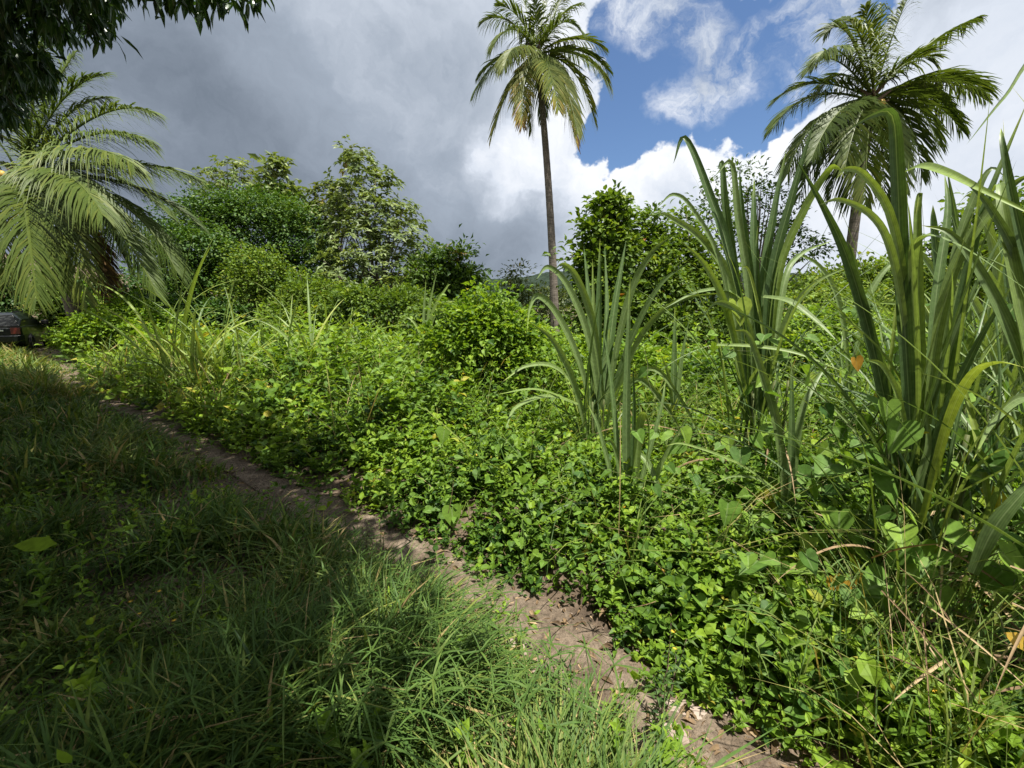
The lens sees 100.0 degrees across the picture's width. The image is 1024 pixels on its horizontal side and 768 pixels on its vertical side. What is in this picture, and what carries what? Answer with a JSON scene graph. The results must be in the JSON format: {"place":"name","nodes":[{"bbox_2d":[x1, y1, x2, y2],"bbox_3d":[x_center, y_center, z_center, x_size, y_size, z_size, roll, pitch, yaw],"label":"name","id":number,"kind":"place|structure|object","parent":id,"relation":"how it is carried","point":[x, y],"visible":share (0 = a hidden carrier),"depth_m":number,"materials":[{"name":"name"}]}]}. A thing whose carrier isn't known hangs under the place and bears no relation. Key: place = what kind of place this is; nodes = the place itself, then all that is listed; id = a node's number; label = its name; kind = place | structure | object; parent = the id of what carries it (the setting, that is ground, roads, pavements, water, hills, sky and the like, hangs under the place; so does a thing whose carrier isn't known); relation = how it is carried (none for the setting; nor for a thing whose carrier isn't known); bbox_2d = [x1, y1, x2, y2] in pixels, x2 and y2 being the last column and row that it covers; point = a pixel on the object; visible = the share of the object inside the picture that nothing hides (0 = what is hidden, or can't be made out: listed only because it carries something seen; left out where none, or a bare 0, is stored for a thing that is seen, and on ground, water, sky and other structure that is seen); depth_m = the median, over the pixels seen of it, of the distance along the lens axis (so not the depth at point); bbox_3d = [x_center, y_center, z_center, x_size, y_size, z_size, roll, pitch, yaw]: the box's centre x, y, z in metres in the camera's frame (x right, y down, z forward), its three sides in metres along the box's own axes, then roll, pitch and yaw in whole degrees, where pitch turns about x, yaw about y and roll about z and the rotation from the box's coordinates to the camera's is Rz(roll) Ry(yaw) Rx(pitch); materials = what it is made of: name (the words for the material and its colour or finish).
{"place":"outdoors","nodes":[
{"label":"outdoors","id":0,"kind":"place"},
{"bbox_2d":[31,281,789,767],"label":"footpath","id":1,"kind":"structure","parent":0,"point":[255,479],"depth_m":2.21,"materials":[{"name":"soil"}]},
{"bbox_2d":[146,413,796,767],"bbox_3d":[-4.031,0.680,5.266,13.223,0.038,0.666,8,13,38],"label":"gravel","id":2,"kind":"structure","parent":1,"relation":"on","point":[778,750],"depth_m":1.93,"materials":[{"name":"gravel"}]},
{"bbox_2d":[640,622,698,741],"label":"weed plant","id":3,"kind":"object","parent":1,"relation":"on","point":[660,700],"visible":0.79,"depth_m":1.56,"materials":[{"name":"green plant"}]},
{"bbox_2d":[0,379,831,767],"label":"grass","id":4,"kind":"structure","parent":0,"point":[98,449],"depth_m":1.81,"materials":[{"name":"plant"}]},
{"bbox_2d":[0,254,1023,767],"bbox_3d":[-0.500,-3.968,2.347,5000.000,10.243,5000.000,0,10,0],"label":"ground","id":5,"kind":"structure","parent":0,"point":[602,620],"depth_m":2.63,"materials":[{"name":"soil"}]},
{"bbox_2d":[0,261,38,314],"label":"leafy shrub","id":6,"kind":"object","parent":5,"relation":"on","point":[5,304],"visible":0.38,"depth_m":20.12,"materials":[{"name":"green plant"}]},
{"bbox_2d":[0,311,51,350],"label":"parked car","id":7,"kind":"object","parent":5,"relation":"on","point":[18,326],"visible":0.81,"depth_m":15.73,"materials":[{"name":"black paint"}]},
{"bbox_2d":[13,537,64,568],"bbox_3d":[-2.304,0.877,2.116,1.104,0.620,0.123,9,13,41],"label":"leaf","id":8,"kind":"object","parent":5,"relation":"on","point":[37,544],"visible":0.9,"depth_m":1.74,"materials":[{"name":"plant"}]},
{"bbox_2d":[20,272,101,328],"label":"leafy shrub","id":9,"kind":"object","parent":5,"relation":"on","point":[50,317],"visible":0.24,"depth_m":18.45,"materials":[{"name":"green plant"}]},
{"bbox_2d":[57,749,72,767],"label":"leaf","id":10,"kind":"object","parent":5,"relation":"on","point":[64,757],"visible":0.93,"depth_m":1.14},
{"bbox_2d":[0,290,140,403],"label":"meadow grass","id":11,"kind":"structure","parent":5,"relation":"on","point":[21,365],"depth_m":8.25,"materials":[{"name":"plant"}]},
{"bbox_2d":[35,306,153,354],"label":"leafy shrub","id":12,"kind":"object","parent":5,"relation":"on","point":[86,326],"visible":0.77,"depth_m":12.54,"materials":[{"name":"green plant"}]},
{"bbox_2d":[0,39,210,328],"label":"coconut palm","id":13,"kind":"object","parent":5,"relation":"on","point":[36,188],"visible":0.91,"depth_m":13.37,"materials":[{"name":"green plant"}]},
{"bbox_2d":[83,682,175,752],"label":"weed plant","id":14,"kind":"object","parent":5,"relation":"on","point":[102,685],"visible":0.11,"depth_m":1.43,"materials":[{"name":"green plant"}]},
{"bbox_2d":[79,286,188,342],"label":"leafy shrub","id":15,"kind":"object","parent":5,"relation":"on","point":[120,304],"visible":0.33,"depth_m":13.69,"materials":[{"name":"green plant"}]},
{"bbox_2d":[0,0,274,146],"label":"mango tree","id":16,"kind":"object","parent":5,"relation":"on","point":[26,73],"visible":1,"depth_m":4.87,"materials":[{"name":"green plant"}]},
{"bbox_2d":[64,230,247,400],"bbox_3d":[-5.691,-1.152,7.162,2.444,2.934,2.444,-9,13,-40],"label":"cane clump","id":17,"kind":"object","parent":5,"relation":"on","point":[164,358],"visible":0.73,"depth_m":7.19,"materials":[{"name":"green plant"}]},
{"bbox_2d":[100,283,221,323],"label":"leafy shrub","id":18,"kind":"object","parent":5,"relation":"on","point":[171,298],"visible":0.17,"depth_m":15.91,"materials":[{"name":"green plant"}]},
{"bbox_2d":[120,566,211,654],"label":"weed plant","id":19,"kind":"object","parent":5,"relation":"on","point":[177,620],"visible":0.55,"depth_m":1.83,"materials":[{"name":"green plant"}]},
{"bbox_2d":[114,204,263,306],"bbox_3d":[-15.052,-4.995,20.073,7.306,6.275,6.494,0,10,0],"label":"broadleaf tree","id":20,"kind":"object","parent":5,"relation":"on","point":[184,235],"visible":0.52,"depth_m":19.59,"materials":[{"name":"green plant"}]},
{"bbox_2d":[137,294,263,399],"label":"cane clump","id":21,"kind":"object","parent":5,"relation":"on","point":[195,347],"visible":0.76,"depth_m":6.61,"materials":[{"name":"green plant"}]},
{"bbox_2d":[111,268,317,384],"bbox_3d":[-4.807,-0.907,7.385,2.915,2.197,2.315,-8,13,-40],"label":"cane clump","id":22,"kind":"object","parent":5,"relation":"on","point":[206,346],"visible":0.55,"depth_m":7.15,"materials":[{"name":"green plant"}]},
{"bbox_2d":[160,296,277,336],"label":"leafy shrub","id":23,"kind":"object","parent":5,"relation":"on","point":[219,305],"visible":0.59,"depth_m":15.54,"materials":[{"name":"green plant"}]},
{"bbox_2d":[190,154,263,296],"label":"slender tree","id":24,"kind":"object","parent":5,"relation":"on","point":[234,166],"visible":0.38,"depth_m":26.67,"materials":[{"name":"green plant"}]},
{"bbox_2d":[124,167,358,324],"bbox_3d":[-14.350,-7.242,24.417,12.750,9.168,9.446,-3,10,-15],"label":"broadleaf tree","id":25,"kind":"object","parent":5,"relation":"on","point":[231,212],"visible":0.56,"depth_m":22.61,"materials":[{"name":"green plant"}]},
{"bbox_2d":[2,259,493,327],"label":"woods","id":26,"kind":"object","parent":5,"relation":"on","point":[129,283],"visible":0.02,"depth_m":30.48,"materials":[{"name":"green plant"}]},
{"bbox_2d":[202,238,305,329],"bbox_3d":[-10.012,-3.533,17.007,3.999,4.444,3.265,0,10,0],"label":"vine mound","id":27,"kind":"object","parent":5,"relation":"on","point":[245,274],"visible":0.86,"depth_m":16.59,"materials":[{"name":"green plant"}]},
{"bbox_2d":[207,299,305,375],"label":"cane clump","id":28,"kind":"object","parent":5,"relation":"on","point":[261,332],"visible":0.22,"depth_m":8.04,"materials":[{"name":"green plant"}]},
{"bbox_2d":[244,150,316,318],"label":"pale tree","id":29,"kind":"object","parent":5,"relation":"on","point":[281,165],"visible":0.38,"depth_m":25.61,"materials":[{"name":"green plant"}]},
{"bbox_2d":[229,291,331,347],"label":"cane clump","id":30,"kind":"object","parent":5,"relation":"on","point":[275,320],"visible":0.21,"depth_m":9.16,"materials":[{"name":"green plant"}]},
{"bbox_2d":[247,266,379,335],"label":"leafy shrub","id":31,"kind":"object","parent":5,"relation":"on","point":[293,297],"visible":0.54,"depth_m":14.45,"materials":[{"name":"green plant"}]},
{"bbox_2d":[233,275,411,385],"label":"cane clump","id":32,"kind":"object","parent":5,"relation":"on","point":[291,331],"visible":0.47,"depth_m":6.73,"materials":[{"name":"green plant"}]},
{"bbox_2d":[292,143,372,319],"bbox_3d":[-10.358,-8.344,25.413,4.567,11.041,4.126,0,10,0],"label":"slender tree","id":33,"kind":"object","parent":5,"relation":"on","point":[317,187],"visible":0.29,"depth_m":24.70,"materials":[{"name":"green plant"}]},
{"bbox_2d":[304,298,380,384],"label":"cane clump","id":34,"kind":"object","parent":5,"relation":"on","point":[345,325],"visible":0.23,"depth_m":7.52,"materials":[{"name":"green plant"}]},
{"bbox_2d":[0,382,705,767],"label":"grass weeds","id":35,"kind":"object","parent":5,"relation":"on","point":[86,676],"depth_m":1.78,"materials":[{"name":"green plant"}]},
{"bbox_2d":[279,274,444,336],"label":"leafy shrub","id":36,"kind":"object","parent":5,"relation":"on","point":[393,303],"visible":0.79,"depth_m":13.63,"materials":[{"name":"green plant"}]},
{"bbox_2d":[321,298,403,358],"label":"cane clump","id":37,"kind":"object","parent":5,"relation":"on","point":[353,336],"visible":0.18,"depth_m":8.86,"materials":[{"name":"green plant"}]},
{"bbox_2d":[342,516,387,568],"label":"weed plant","id":38,"kind":"object","parent":5,"relation":"on","point":[367,538],"visible":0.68,"depth_m":2.58,"materials":[{"name":"green plant"}]},
{"bbox_2d":[302,134,454,325],"bbox_3d":[-6.295,-7.334,21.437,9.477,10.458,7.108,0,10,0],"label":"pale tree","id":39,"kind":"object","parent":5,"relation":"on","point":[392,227],"visible":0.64,"depth_m":21.39,"materials":[{"name":"green plant"}]},
{"bbox_2d":[374,324,430,373],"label":"cane clump","id":40,"kind":"object","parent":5,"relation":"on","point":[397,345],"visible":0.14,"depth_m":8.24,"materials":[{"name":"green plant"}]},
{"bbox_2d":[400,272,462,351],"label":"cane clump","id":41,"kind":"object","parent":5,"relation":"on","point":[431,318],"visible":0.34,"depth_m":9.49,"materials":[{"name":"plant"}]},
{"bbox_2d":[394,293,474,334],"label":"leafy shrub","id":42,"kind":"object","parent":5,"relation":"on","point":[419,310],"visible":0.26,"depth_m":12.52,"materials":[{"name":"green plant"}]},
{"bbox_2d":[394,223,500,312],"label":"bushy tree","id":43,"kind":"object","parent":5,"relation":"on","point":[444,266],"visible":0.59,"depth_m":18.38,"materials":[{"name":"green plant"}]},
{"bbox_2d":[108,403,860,767],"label":"leaf litter","id":44,"kind":"object","parent":5,"relation":"on","point":[748,729],"visible":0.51,"depth_m":1.79,"materials":[{"name":"plant"}]},
{"bbox_2d":[394,275,578,404],"bbox_3d":[-0.310,-0.518,6.286,2.290,2.074,2.423,-9,14,-43],"label":"vine mound","id":45,"kind":"object","parent":5,"relation":"on","point":[493,325],"visible":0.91,"depth_m":5.99,"materials":[{"name":"green plant"}]},
{"bbox_2d":[503,638,527,653],"bbox_3d":[0.016,1.247,2.043,0.124,0.045,0.090,0,10,0],"label":"stone","id":46,"kind":"object","parent":5,"relation":"on","point":[514,642],"visible":0.28,"depth_m":2.04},
{"bbox_2d":[37,281,1002,444],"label":"undergrowth","id":47,"kind":"object","parent":5,"relation":"on","point":[257,386],"visible":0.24,"depth_m":6.25,"materials":[{"name":"green plant"}]},
{"bbox_2d":[436,426,450,444],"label":"leaf","id":48,"kind":"object","parent":47,"relation":"on","point":[443,434],"visible":1,"depth_m":3.59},
{"bbox_2d":[66,431,990,767],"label":"sedge","id":49,"kind":"object","parent":5,"relation":"on","point":[532,679],"visible":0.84,"depth_m":1.58,"materials":[{"name":"green plant"}]},
{"bbox_2d":[487,257,591,327],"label":"bushy tree","id":50,"kind":"object","parent":5,"relation":"on","point":[523,300],"visible":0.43,"depth_m":16.58,"materials":[{"name":"green plant"}]},
{"bbox_2d":[470,0,613,337],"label":"coconut palm","id":51,"kind":"object","parent":5,"relation":"on","point":[543,69],"visible":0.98,"depth_m":14.61,"materials":[{"name":"green plant"}]},
{"bbox_2d":[76,327,1023,767],"bbox_3d":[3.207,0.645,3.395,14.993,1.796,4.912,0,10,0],"label":"ground cover","id":52,"kind":"object","parent":5,"relation":"on","point":[705,637],"visible":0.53,"depth_m":2.63,"materials":[{"name":"green plant"}]},
{"bbox_2d":[442,503,460,528],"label":"leaf","id":53,"kind":"object","parent":52,"relation":"on","point":[455,510],"visible":0.97,"depth_m":2.99,"materials":[{"name":"plant"}]},
{"bbox_2d":[545,525,554,538],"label":"leaf","id":54,"kind":"object","parent":52,"relation":"on","point":[551,531],"visible":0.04,"depth_m":2.81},
{"bbox_2d":[823,556,842,590],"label":"leaf","id":55,"kind":"object","parent":52,"relation":"on","point":[829,584],"visible":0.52,"depth_m":2.00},
{"bbox_2d":[842,597,883,621],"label":"leaf","id":56,"kind":"object","parent":52,"relation":"on","point":[855,613],"visible":0.71,"depth_m":1.79,"materials":[{"name":"plant"}]},
{"bbox_2d":[89,361,1023,739],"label":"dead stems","id":57,"kind":"object","parent":5,"relation":"on","point":[691,545],"visible":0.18,"depth_m":2.40,"materials":[{"name":"brown plant"}]},
{"bbox_2d":[537,647,578,718],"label":"weed plant","id":58,"kind":"object","parent":5,"relation":"on","point":[567,671],"visible":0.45,"depth_m":1.62,"materials":[{"name":"green plant"}]},
{"bbox_2d":[501,236,724,464],"bbox_3d":[0.965,-0.270,4.003,2.150,2.212,1.554,0,10,0],"label":"cane clump","id":59,"kind":"object","parent":5,"relation":"on","point":[591,324],"visible":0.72,"depth_m":3.96,"materials":[{"name":"green plant"}]},
{"bbox_2d":[542,179,685,362],"bbox_3d":[2.122,-1.870,8.280,2.724,4.180,2.378,7,12,36],"label":"vine covered tree","id":60,"kind":"object","parent":5,"relation":"on","point":[613,211],"visible":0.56,"depth_m":8.20,"materials":[{"name":"green plant"}]},
{"bbox_2d":[544,285,690,537],"bbox_3d":[0.732,0.243,2.866,0.892,1.904,0.853,3,10,16],"label":"cane clump","id":61,"kind":"object","parent":5,"relation":"on","point":[631,447],"visible":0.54,"depth_m":2.95,"materials":[{"name":"green plant"}]},
{"bbox_2d":[543,333,732,388],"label":"leafy shrub","id":62,"kind":"object","parent":5,"relation":"on","point":[582,344],"visible":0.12,"depth_m":7.22,"materials":[{"name":"green plant"}]},
{"bbox_2d":[640,719,672,758],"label":"weed plant","id":63,"kind":"object","parent":5,"relation":"on","point":[653,732],"visible":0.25,"depth_m":1.37,"materials":[{"name":"green plant"}]},
{"bbox_2d":[657,722,689,743],"bbox_3d":[0.586,1.323,1.623,0.181,0.034,0.115,0,10,0],"label":"stone","id":64,"kind":"object","parent":5,"relation":"on","point":[684,737],"visible":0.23,"depth_m":1.61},
{"bbox_2d":[661,310,689,427],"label":"cane clump","id":65,"kind":"object","parent":5,"relation":"on","point":[675,381],"visible":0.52,"depth_m":4.59,"materials":[{"name":"plant"}]},
{"bbox_2d":[625,192,731,350],"bbox_3d":[3.094,-1.890,8.723,2.385,4.031,2.376,-10,14,-43],"label":"vine covered tree","id":66,"kind":"object","parent":5,"relation":"on","point":[663,267],"visible":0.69,"depth_m":8.53,"materials":[{"name":"green plant"}]},
{"bbox_2d":[665,699,707,719],"bbox_3d":[0.710,1.312,1.715,0.200,0.031,0.133,0,10,0],"label":"stone","id":67,"kind":"object","parent":5,"relation":"on","point":[697,711],"visible":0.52,"depth_m":1.72,"materials":[{"name":"stone"}]},
{"bbox_2d":[656,200,761,344],"bbox_3d":[4.347,-1.934,9.139,2.910,3.983,2.542,0,10,0],"label":"vine covered tree","id":68,"kind":"object","parent":5,"relation":"on","point":[695,243],"visible":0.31,"depth_m":9.06,"materials":[{"name":"green plant"}]},
{"bbox_2d":[669,329,827,559],"bbox_3d":[1.487,0.364,2.440,1.276,1.326,0.381,-3,11,-19],"label":"cane clump","id":69,"kind":"object","parent":5,"relation":"on","point":[794,430],"visible":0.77,"depth_m":2.53,"materials":[{"name":"plant"}]},
{"bbox_2d":[687,154,839,296],"bbox_3d":[8.026,-4.095,14.179,4.829,6.532,3.390,6,12,29],"label":"twiggy tree","id":70,"kind":"object","parent":5,"relation":"on","point":[814,240],"visible":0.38,"depth_m":13.81,"materials":[{"name":"green plant"}]},
{"bbox_2d":[583,119,1018,516],"bbox_3d":[1.961,-0.480,3.124,2.876,3.022,2.642,0,10,0],"label":"cane clump","id":71,"kind":"object","parent":5,"relation":"on","point":[757,280],"visible":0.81,"depth_m":3.43,"materials":[{"name":"green plant"}]},
{"bbox_2d":[722,296,751,326],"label":"leaf","id":72,"kind":"object","parent":71,"relation":"attached to","point":[747,303],"visible":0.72,"depth_m":3.29,"materials":[{"name":"plant"}]},
{"bbox_2d":[599,303,1023,671],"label":"climbing vine","id":73,"kind":"object","parent":5,"relation":"on","point":[1005,575],"visible":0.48,"depth_m":2.10,"materials":[{"name":"green plant"}]},
{"bbox_2d":[818,506,854,537],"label":"leaf","id":74,"kind":"object","parent":73,"relation":"attached to","point":[841,520],"visible":0.8,"depth_m":2.09,"materials":[{"name":"plant"}]},
{"bbox_2d":[843,563,861,604],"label":"leaf","id":75,"kind":"object","parent":73,"relation":"attached to","point":[847,582],"visible":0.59,"depth_m":1.90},
{"bbox_2d":[844,444,884,468],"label":"leaf","id":76,"kind":"object","parent":73,"relation":"attached to","point":[869,454],"visible":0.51,"depth_m":2.11,"materials":[{"name":"plant"}]},
{"bbox_2d":[838,472,898,512],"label":"leaf","id":77,"kind":"object","parent":73,"relation":"attached to","point":[886,485],"visible":0.85,"depth_m":2.05,"materials":[{"name":"plant"}]},
{"bbox_2d":[859,563,909,595],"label":"leaf","id":78,"kind":"object","parent":73,"relation":"attached to","point":[873,586],"visible":0.79,"depth_m":1.84,"materials":[{"name":"plant"}]},
{"bbox_2d":[872,397,901,425],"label":"leaf","id":79,"kind":"object","parent":73,"relation":"attached to","point":[894,405],"visible":0.97,"depth_m":2.00,"materials":[{"name":"plant"}]},
{"bbox_2d":[909,535,939,556],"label":"leaf","id":80,"kind":"object","parent":73,"relation":"attached to","point":[928,550],"visible":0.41,"depth_m":1.80,"materials":[{"name":"plant"}]},
{"bbox_2d":[932,517,975,552],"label":"leaf","id":81,"kind":"object","parent":73,"relation":"attached to","point":[955,530],"visible":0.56,"depth_m":1.76,"materials":[{"name":"plant"}]},
{"bbox_2d":[988,539,1023,578],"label":"leaf","id":82,"kind":"object","parent":73,"relation":"attached to","point":[1013,558],"visible":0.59,"depth_m":1.61,"materials":[{"name":"plant"}]},
{"bbox_2d":[730,252,923,425],"bbox_3d":[3.317,-0.304,4.397,1.941,2.060,2.668,8,13,39],"label":"cane clump","id":83,"kind":"object","parent":5,"relation":"on","point":[848,382],"visible":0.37,"depth_m":4.54,"materials":[{"name":"plant"}]},
{"bbox_2d":[779,295,898,371],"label":"leafy shrub","id":84,"kind":"object","parent":5,"relation":"on","point":[816,349],"visible":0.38,"depth_m":6.63,"materials":[{"name":"green plant"}]},
{"bbox_2d":[659,64,1023,698],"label":"cane clump","id":85,"kind":"object","parent":5,"relation":"on","point":[1008,220],"visible":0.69,"depth_m":1.80,"materials":[{"name":"green plant"}]},
{"bbox_2d":[814,454,846,479],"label":"leaf","id":86,"kind":"object","parent":85,"relation":"attached to","point":[826,461],"visible":0.91,"depth_m":2.13,"materials":[{"name":"plant"}]},
{"bbox_2d":[876,415,924,454],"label":"leaf","id":87,"kind":"object","parent":85,"relation":"attached to","point":[899,437],"visible":0.98,"depth_m":1.99,"materials":[{"name":"plant"}]},
{"bbox_2d":[781,248,924,318],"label":"thicket","id":88,"kind":"object","parent":5,"relation":"on","point":[871,273],"visible":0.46,"depth_m":12.23,"materials":[{"name":"green plant"}]},
{"bbox_2d":[701,100,1010,455],"bbox_3d":[3.651,-0.499,3.312,3.354,3.426,4.529,-8,13,-37],"label":"cane clump","id":89,"kind":"object","parent":5,"relation":"on","point":[927,261],"visible":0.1,"depth_m":3.39,"materials":[{"name":"green plant"}]},
{"bbox_2d":[689,202,1023,485],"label":"cane clump","id":90,"kind":"object","parent":5,"relation":"on","point":[968,344],"visible":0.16,"depth_m":2.89,"materials":[{"name":"green plant"}]},
{"bbox_2d":[695,101,1023,605],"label":"cane clump","id":91,"kind":"object","parent":5,"relation":"on","point":[940,400],"visible":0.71,"depth_m":2.04,"materials":[{"name":"green plant"}]},
{"bbox_2d":[845,337,863,370],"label":"leaf","id":92,"kind":"object","parent":91,"relation":"attached to","point":[857,362],"visible":1,"depth_m":2.30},
{"bbox_2d":[995,402,1023,429],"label":"leaf","id":93,"kind":"object","parent":91,"relation":"attached to","point":[1020,408],"visible":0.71,"depth_m":1.81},
{"bbox_2d":[822,651,935,748],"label":"weed plant","id":94,"kind":"object","parent":5,"relation":"on","point":[871,674],"visible":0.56,"depth_m":1.50,"materials":[{"name":"green plant"}]},
{"bbox_2d":[762,0,1003,313],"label":"coconut palm","id":95,"kind":"object","parent":5,"relation":"on","point":[831,125],"visible":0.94,"depth_m":12.55,"materials":[{"name":"green plant"}]},
{"bbox_2d":[782,269,983,328],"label":"thicket","id":96,"kind":"object","parent":5,"relation":"on","point":[878,299],"visible":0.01,"depth_m":17.88,"materials":[{"name":"green plant"}]},
{"bbox_2d":[795,189,1023,513],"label":"cane clump","id":97,"kind":"object","parent":5,"relation":"on","point":[996,275],"visible":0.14,"depth_m":2.67,"materials":[{"name":"green plant"}]},
{"bbox_2d":[864,176,1023,330],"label":"thicket","id":98,"kind":"object","parent":5,"relation":"on","point":[984,251],"visible":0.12,"depth_m":7.88,"materials":[{"name":"green plant"}]},
{"bbox_2d":[871,544,1023,754],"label":"straw","id":99,"kind":"object","parent":5,"relation":"on","point":[930,670],"visible":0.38,"depth_m":1.52,"materials":[{"name":"brown plant"}]},
{"bbox_2d":[0,0,1023,278],"label":"sky","id":100,"kind":"structure","parent":0,"point":[397,78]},
{"bbox_2d":[50,328,1023,767],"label":"wild grass","id":101,"kind":"structure","parent":0,"point":[970,718],"depth_m":1.77,"materials":[{"name":"plant"}]},
{"bbox_2d":[992,611,1023,650],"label":"leaf","id":102,"kind":"object","parent":101,"relation":"on","point":[1012,637],"visible":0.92,"depth_m":1.45,"materials":[{"name":"plant"}]},
{"bbox_2d":[364,270,892,307],"bbox_3d":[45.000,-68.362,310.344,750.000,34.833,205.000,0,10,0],"label":"hill","id":103,"kind":"structure","parent":0,"point":[544,277],"depth_m":266.64,"materials":[{"name":"plant"}]}
]}

